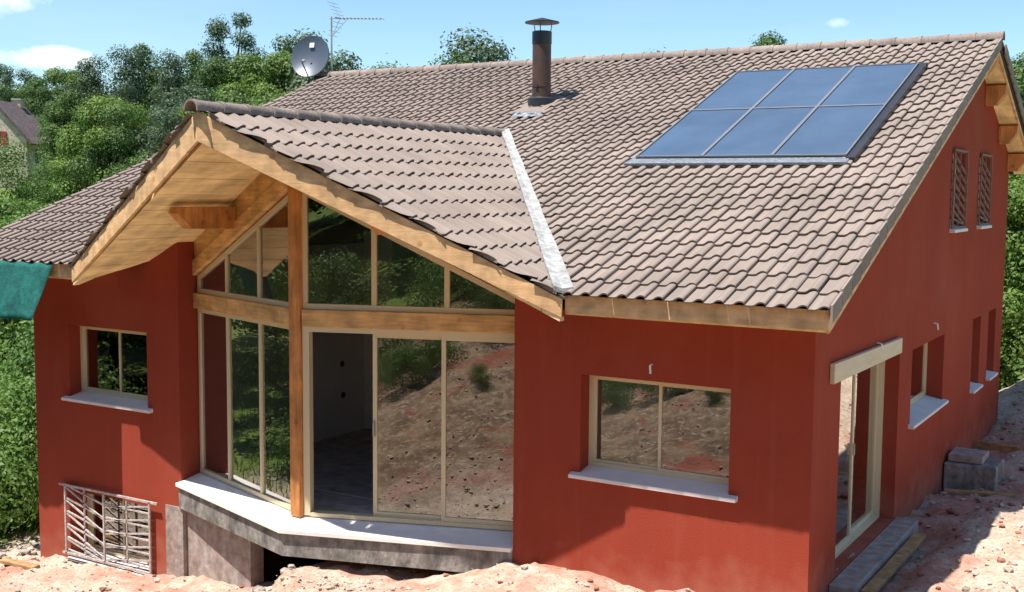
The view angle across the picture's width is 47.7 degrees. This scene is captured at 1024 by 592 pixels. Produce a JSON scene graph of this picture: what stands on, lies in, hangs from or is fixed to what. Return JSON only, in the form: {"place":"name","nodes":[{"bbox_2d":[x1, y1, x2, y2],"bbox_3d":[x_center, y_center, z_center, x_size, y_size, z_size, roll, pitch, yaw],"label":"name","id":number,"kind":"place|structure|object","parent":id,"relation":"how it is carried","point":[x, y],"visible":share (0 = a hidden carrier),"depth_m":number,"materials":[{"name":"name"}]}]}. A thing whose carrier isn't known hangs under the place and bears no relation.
{"place":"outdoors","nodes":[
{"label":"outdoors","id":0,"kind":"place"},
{"bbox_2d":[0,181,1023,591],"bbox_3d":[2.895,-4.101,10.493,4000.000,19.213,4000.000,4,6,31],"label":"ground","id":1,"kind":"structure","parent":0,"point":[562,579],"depth_m":13.55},
{"bbox_2d":[0,80,9,100],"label":"tree","id":2,"kind":"object","parent":1,"relation":"on","point":[3,88],"visible":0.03,"depth_m":110.44,"materials":[{"name":"green plant"}]},
{"bbox_2d":[0,63,18,100],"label":"tree","id":3,"kind":"object","parent":1,"relation":"on","point":[6,79],"visible":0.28,"depth_m":115.91,"materials":[{"name":"green plant"}]},
{"bbox_2d":[0,318,33,366],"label":"bush","id":4,"kind":"object","parent":1,"relation":"on","point":[5,325],"visible":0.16,"depth_m":27.59,"materials":[{"name":"green plant"}]},
{"bbox_2d":[0,319,34,407],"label":"bush","id":5,"kind":"object","parent":1,"relation":"on","point":[29,362],"visible":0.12,"depth_m":23.89,"materials":[{"name":"green plant"}]},
{"bbox_2d":[8,84,26,101],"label":"tree","id":6,"kind":"object","parent":1,"relation":"on","point":[17,91],"visible":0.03,"depth_m":114.02,"materials":[{"name":"green plant"}]},
{"bbox_2d":[0,363,37,499],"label":"bush","id":7,"kind":"object","parent":1,"relation":"on","point":[28,399],"visible":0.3,"depth_m":20.11,"materials":[{"name":"green plant"}]},
{"bbox_2d":[0,557,39,569],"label":"wooden plank","id":8,"kind":"object","parent":1,"relation":"on","point":[17,563],"visible":0.9,"depth_m":16.57,"materials":[{"name":"beige wood"}]},
{"bbox_2d":[0,514,39,546],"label":"grass","id":9,"kind":"structure","parent":1,"relation":"on","point":[34,530],"depth_m":19.23,"materials":[{"name":"green plant"}]},
{"bbox_2d":[2,68,44,99],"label":"tree","id":10,"kind":"object","parent":1,"relation":"on","point":[24,76],"visible":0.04,"depth_m":116.57,"materials":[{"name":"green plant"}]},
{"bbox_2d":[0,83,47,125],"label":"tree","id":11,"kind":"object","parent":1,"relation":"on","point":[6,95],"visible":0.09,"depth_m":102.08,"materials":[{"name":"green plant"}]},
{"bbox_2d":[0,194,54,542],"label":"thicket","id":12,"kind":"object","parent":1,"relation":"on","point":[16,496],"visible":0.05,"depth_m":19.36,"materials":[{"name":"green plant"}]},
{"bbox_2d":[0,98,54,189],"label":"stone house","id":13,"kind":"structure","parent":1,"relation":"on","point":[17,117],"depth_m":96.18,"materials":[{"name":"stone"}]},
{"bbox_2d":[35,149,40,162],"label":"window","id":14,"kind":"structure","parent":13,"relation":"in","point":[36,150],"depth_m":97.57,"materials":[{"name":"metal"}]},
{"bbox_2d":[0,134,60,204],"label":"bush","id":15,"kind":"object","parent":1,"relation":"on","point":[21,180],"visible":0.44,"depth_m":81.21,"materials":[{"name":"green plant"}]},
{"bbox_2d":[14,75,78,127],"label":"tree","id":16,"kind":"object","parent":1,"relation":"on","point":[39,90],"visible":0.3,"depth_m":107.93,"materials":[{"name":"green plant"}]},
{"bbox_2d":[14,151,78,204],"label":"bush","id":17,"kind":"object","parent":1,"relation":"on","point":[48,176],"visible":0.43,"depth_m":80.28,"materials":[{"name":"green plant"}]},
{"bbox_2d":[30,82,82,168],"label":"tree","id":18,"kind":"object","parent":1,"relation":"on","point":[41,114],"visible":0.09,"depth_m":109.01,"materials":[{"name":"green plant"}]},
{"bbox_2d":[24,65,102,132],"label":"tree","id":19,"kind":"object","parent":1,"relation":"on","point":[64,77],"visible":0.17,"depth_m":110.88,"materials":[{"name":"green plant"}]},
{"bbox_2d":[32,88,96,187],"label":"tree","id":20,"kind":"object","parent":1,"relation":"on","point":[56,121],"visible":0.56,"depth_m":88.03,"materials":[{"name":"green plant"}]},
{"bbox_2d":[62,53,113,166],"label":"tree","id":21,"kind":"object","parent":1,"relation":"on","point":[86,84],"visible":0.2,"depth_m":88.89,"materials":[{"name":"green plant"}]},
{"bbox_2d":[66,118,113,191],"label":"tree","id":22,"kind":"object","parent":1,"relation":"on","point":[103,166],"visible":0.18,"depth_m":66.72,"materials":[{"name":"green plant"}]},
{"bbox_2d":[44,93,154,204],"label":"tree","id":23,"kind":"object","parent":1,"relation":"on","point":[66,142],"visible":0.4,"depth_m":66.48,"materials":[{"name":"green plant"}]},
{"bbox_2d":[61,100,173,189],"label":"tree","id":24,"kind":"object","parent":1,"relation":"on","point":[124,142],"visible":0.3,"depth_m":65.08,"materials":[{"name":"green plant"}]},
{"bbox_2d":[101,79,144,167],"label":"tree","id":25,"kind":"object","parent":1,"relation":"on","point":[129,96],"visible":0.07,"depth_m":76.76,"materials":[{"name":"green plant"}]},
{"bbox_2d":[97,44,154,162],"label":"tree","id":26,"kind":"object","parent":1,"relation":"on","point":[127,73],"visible":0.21,"depth_m":85.71,"materials":[{"name":"green plant"}]},
{"bbox_2d":[131,43,166,113],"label":"tree","id":27,"kind":"object","parent":1,"relation":"on","point":[143,49],"visible":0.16,"depth_m":89.99,"materials":[{"name":"green plant"}]},
{"bbox_2d":[128,101,183,159],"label":"tree","id":28,"kind":"object","parent":1,"relation":"on","point":[141,149],"visible":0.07,"depth_m":65.76,"materials":[{"name":"green plant"}]},
{"bbox_2d":[142,107,183,153],"bbox_3d":[-18.929,-5.797,62.909,4.850,8.849,3.980,4,6,30],"label":"tree","id":29,"kind":"object","parent":1,"relation":"on","point":[161,136],"visible":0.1,"depth_m":62.26,"materials":[{"name":"green plant"}]},
{"bbox_2d":[138,48,191,152],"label":"tree","id":30,"kind":"object","parent":1,"relation":"on","point":[172,78],"visible":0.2,"depth_m":84.83,"materials":[{"name":"green plant"}]},
{"bbox_2d":[142,81,216,148],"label":"tree","id":31,"kind":"object","parent":1,"relation":"on","point":[167,104],"visible":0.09,"depth_m":77.64,"materials":[{"name":"green plant"}]},
{"bbox_2d":[177,48,206,97],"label":"tree","id":32,"kind":"object","parent":1,"relation":"on","point":[192,58],"visible":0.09,"depth_m":89.11,"materials":[{"name":"green plant"}]},
{"bbox_2d":[146,98,246,155],"bbox_3d":[-16.838,-6.466,65.920,6.637,9.387,7.146,0,5,-3],"label":"tree","id":33,"kind":"object","parent":1,"relation":"on","point":[190,112],"visible":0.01,"depth_m":64.29,"materials":[{"name":"green plant"}]},
{"bbox_2d":[167,54,255,113],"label":"tree","id":34,"kind":"object","parent":1,"relation":"on","point":[211,73],"visible":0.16,"depth_m":83.11,"materials":[{"name":"green plant"}]},
{"bbox_2d":[192,9,271,87],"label":"tree","id":35,"kind":"object","parent":1,"relation":"on","point":[218,27],"visible":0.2,"depth_m":87.38,"materials":[{"name":"green plant"}]},
{"bbox_2d":[213,85,266,113],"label":"tree","id":36,"kind":"object","parent":1,"relation":"on","point":[228,99],"visible":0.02,"depth_m":66.92,"materials":[{"name":"green plant"}]},
{"bbox_2d":[204,52,288,102],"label":"tree","id":37,"kind":"object","parent":1,"relation":"on","point":[247,68],"visible":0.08,"depth_m":83.69,"materials":[{"name":"green plant"}]},
{"bbox_2d":[209,79,284,103],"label":"tree","id":38,"kind":"object","parent":1,"relation":"on","point":[260,89],"visible":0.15,"depth_m":76.73,"materials":[{"name":"green plant"}]},
{"bbox_2d":[248,85,301,105],"bbox_3d":[-12.115,-6.663,64.736,8.189,10.165,7.082,5,7,40],"label":"tree","id":39,"kind":"object","parent":1,"relation":"on","point":[274,97],"visible":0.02,"depth_m":63.59,"materials":[{"name":"green plant"}]},
{"bbox_2d":[235,49,325,103],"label":"tree","id":40,"kind":"object","parent":1,"relation":"on","point":[276,62],"visible":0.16,"depth_m":81.13,"materials":[{"name":"green plant"}]},
{"bbox_2d":[251,25,342,85],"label":"tree","id":41,"kind":"object","parent":1,"relation":"on","point":[288,44],"visible":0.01,"depth_m":86.83,"materials":[{"name":"green plant"}]},
{"bbox_2d":[269,45,363,94],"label":"tree","id":42,"kind":"object","parent":1,"relation":"on","point":[308,80],"visible":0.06,"depth_m":80.17,"materials":[{"name":"green plant"}]},
{"bbox_2d":[363,53,407,69],"bbox_3d":[-6.936,-6.729,61.310,9.366,11.978,8.636,-2,6,-28],"label":"tree","id":43,"kind":"object","parent":1,"relation":"on","point":[385,66],"depth_m":60.24,"materials":[{"name":"green plant"}]},
{"bbox_2d":[428,48,476,65],"bbox_3d":[-3.429,-6.423,59.551,10.191,12.342,9.414,3,6,28],"label":"tree","id":44,"kind":"object","parent":1,"relation":"on","point":[447,61],"visible":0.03,"depth_m":57.48,"materials":[{"name":"green plant"}]},
{"bbox_2d":[440,23,515,63],"bbox_3d":[-2.531,-7.250,61.068,9.424,13.739,10.831,-5,7,-44],"label":"tree","id":45,"kind":"object","parent":1,"relation":"on","point":[482,51],"visible":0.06,"depth_m":58.73,"materials":[{"name":"green plant"}]},
{"bbox_2d":[0,31,1023,591],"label":"house","id":46,"kind":"structure","parent":1,"relation":"on","point":[458,317],"depth_m":14.18,"materials":[{"name":"paint"}]},
{"bbox_2d":[0,260,52,320],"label":"shade net","id":47,"kind":"object","parent":46,"relation":"hanging from","point":[22,285],"visible":1,"depth_m":15.59,"materials":[{"name":"green fabric"}]},
{"bbox_2d":[61,326,152,412],"bbox_3d":[-5.581,0.984,16.198,1.810,1.087,0.345,4,6,31],"label":"window","id":48,"kind":"structure","parent":46,"relation":"in","point":[121,399],"depth_m":16.31,"materials":[{"name":"beige metal"}]},
{"bbox_2d":[68,493,152,575],"bbox_3d":[-5.587,3.335,16.404,1.720,1.007,0.345,4,6,31],"label":"window","id":49,"kind":"structure","parent":46,"relation":"in","point":[115,553],"depth_m":16.55,"materials":[{"name":"beige metal"}]},
{"bbox_2d":[197,195,288,306],"bbox_3d":[-3.362,-0.639,14.531,0.065,1.374,2.563,-4,7,-40],"label":"window","id":50,"kind":"structure","parent":46,"relation":"in","point":[257,227],"depth_m":14.38,"materials":[{"name":"beige metal"}]},
{"bbox_2d":[198,309,290,510],"bbox_3d":[-3.386,1.371,14.723,0.065,2.245,2.540,-4,7,-40],"label":"window","id":51,"kind":"structure","parent":46,"relation":"in","point":[261,493],"depth_m":14.99,"materials":[{"name":"beige metal"}]},
{"bbox_2d":[291,36,330,79],"bbox_3d":[-4.043,-4.838,23.574,0.802,0.932,0.608,-2,6,-23],"label":"satellite dish","id":52,"kind":"object","parent":46,"relation":"on","point":[310,56],"visible":0.99,"depth_m":23.62,"materials":[{"name":"grey metal"}]},
{"bbox_2d":[327,1,383,70],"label":"tv aerial","id":53,"kind":"object","parent":46,"relation":"attached to","point":[331,18],"visible":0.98,"depth_m":23.67,"materials":[{"name":"metal"}]},
{"bbox_2d":[302,192,514,314],"bbox_3d":[-1.118,-0.518,13.229,2.752,1.405,0.065,2,5,12],"label":"window","id":54,"kind":"structure","parent":46,"relation":"in","point":[374,306],"depth_m":13.30,"materials":[{"name":"beige metal"}]},
{"bbox_2d":[302,327,514,530],"bbox_3d":[-1.101,1.511,13.414,2.746,2.260,0.140,2,5,12],"label":"sliding door","id":55,"kind":"structure","parent":46,"relation":"in","point":[441,519],"depth_m":13.48,"materials":[{"name":"beige metal"}]},
{"bbox_2d":[525,18,558,107],"bbox_3d":[0.469,-3.634,18.274,0.541,1.479,0.541,4,6,31],"label":"stove flue","id":56,"kind":"object","parent":46,"relation":"on","point":[541,67],"visible":0.86,"depth_m":18.15,"materials":[{"name":"metal"}]},
{"bbox_2d":[568,375,737,502],"bbox_3d":[1.485,1.416,11.939,1.863,1.112,0.345,4,6,31],"label":"window","id":57,"kind":"structure","parent":46,"relation":"in","point":[653,478],"depth_m":12.04,"materials":[{"name":"beige metal"}]},
{"bbox_2d":[623,62,927,165],"bbox_3d":[3.635,-2.468,15.492,2.870,1.515,3.826,4,6,31],"label":"solar collector","id":58,"kind":"object","parent":46,"relation":"attached to","point":[839,115],"visible":1,"depth_m":15.09,"materials":[{"name":"glass"}]},
{"bbox_2d":[835,361,884,558],"bbox_3d":[3.807,1.756,13.041,0.105,2.100,2.570,4,6,31],"label":"patio door","id":59,"kind":"structure","parent":46,"relation":"in","point":[862,393],"depth_m":13.52,"materials":[{"name":"beige metal"}]},
{"bbox_2d":[908,342,948,429],"bbox_3d":[5.444,1.089,15.474,0.365,0.987,2.210,4,6,31],"label":"window","id":60,"kind":"structure","parent":46,"relation":"in","point":[922,406],"depth_m":15.90,"materials":[{"name":"beige metal"}]},
{"bbox_2d":[949,154,967,232],"bbox_3d":[6.297,-1.475,16.524,0.265,1.117,1.000,4,6,31],"label":"window","id":61,"kind":"structure","parent":46,"relation":"in","point":[959,229],"depth_m":16.75,"materials":[{"name":"beige metal"}]},
{"bbox_2d":[969,382,982,393],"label":"window","id":62,"kind":"structure","parent":46,"relation":"in","point":[974,387],"depth_m":18.51,"materials":[{"name":"white stone"}]},
{"bbox_2d":[976,158,991,228],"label":"window","id":63,"kind":"structure","parent":46,"relation":"in","point":[983,226],"depth_m":18.47,"materials":[{"name":"beige metal"}]},
{"bbox_2d":[985,370,997,380],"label":"window","id":64,"kind":"structure","parent":46,"relation":"in","point":[990,375],"depth_m":19.79,"materials":[{"name":"white stone"}]},
{"bbox_2d":[0,377,1023,591],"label":"rubble","id":65,"kind":"object","parent":1,"relation":"on","point":[27,549],"visible":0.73,"depth_m":13.64,"materials":[{"name":"stone"}]},
{"bbox_2d":[748,30,786,53],"bbox_3d":[12.673,-6.704,58.125,6.677,13.106,5.715,-1,5,-11],"label":"tree","id":66,"kind":"object","parent":1,"relation":"on","point":[763,41],"visible":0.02,"depth_m":57.47,"materials":[{"name":"green plant"}]},
{"bbox_2d":[861,533,925,591],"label":"wooden plank","id":67,"kind":"object","parent":1,"relation":"on","point":[889,569],"visible":1,"depth_m":12.55,"materials":[{"name":"brown wood"}]},
{"bbox_2d":[943,457,1004,490],"bbox_3d":[6.679,2.884,16.785,0.700,1.020,0.780,4,6,31],"label":"concrete block","id":68,"kind":"object","parent":1,"relation":"on","point":[988,474],"depth_m":16.45,"materials":[{"name":"grey concrete"}]},
{"bbox_2d":[948,447,988,464],"bbox_3d":[6.618,2.313,16.790,0.470,0.105,0.550,4,6,31],"label":"concrete slab","id":69,"kind":"object","parent":68,"relation":"on","point":[968,455],"depth_m":16.63,"materials":[{"name":"grey concrete"}]},
{"bbox_2d":[943,488,1019,496],"bbox_3d":[6.595,2.737,16.019,1.183,0.050,0.120,2,5,14],"label":"wooden plank","id":70,"kind":"object","parent":1,"relation":"on","point":[967,492],"visible":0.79,"depth_m":16.02,"materials":[{"name":"brown wood"}]},
{"bbox_2d":[976,440,1023,451],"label":"wooden plank","id":71,"kind":"object","parent":1,"relation":"on","point":[983,445],"visible":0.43,"depth_m":18.55,"materials":[{"name":"brown wood"}]},
{"bbox_2d":[999,175,1023,388],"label":"bush","id":72,"kind":"object","parent":1,"relation":"on","point":[1020,262],"visible":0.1,"depth_m":23.84,"materials":[{"name":"green plant"}]},
{"bbox_2d":[999,243,1023,389],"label":"bush","id":73,"kind":"object","parent":1,"relation":"on","point":[1008,372],"visible":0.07,"depth_m":23.77,"materials":[{"name":"green plant"}]},
{"bbox_2d":[999,257,1023,386],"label":"bush","id":74,"kind":"object","parent":1,"relation":"on","point":[1011,356],"depth_m":24.86,"materials":[{"name":"green plant"}]},
{"bbox_2d":[1008,174,1023,233],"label":"tree","id":75,"kind":"object","parent":1,"relation":"on","point":[1013,175],"visible":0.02,"depth_m":25.76,"materials":[{"name":"green plant"}]},
{"bbox_2d":[1011,52,1023,106],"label":"tree","id":76,"kind":"object","parent":1,"relation":"on","point":[1018,67],"visible":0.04,"depth_m":29.94,"materials":[{"name":"green plant"}]},
{"bbox_2d":[0,0,1023,106],"label":"sky","id":77,"kind":"structure","parent":0,"point":[36,36],"materials":[{"name":"blue"}]}
]}

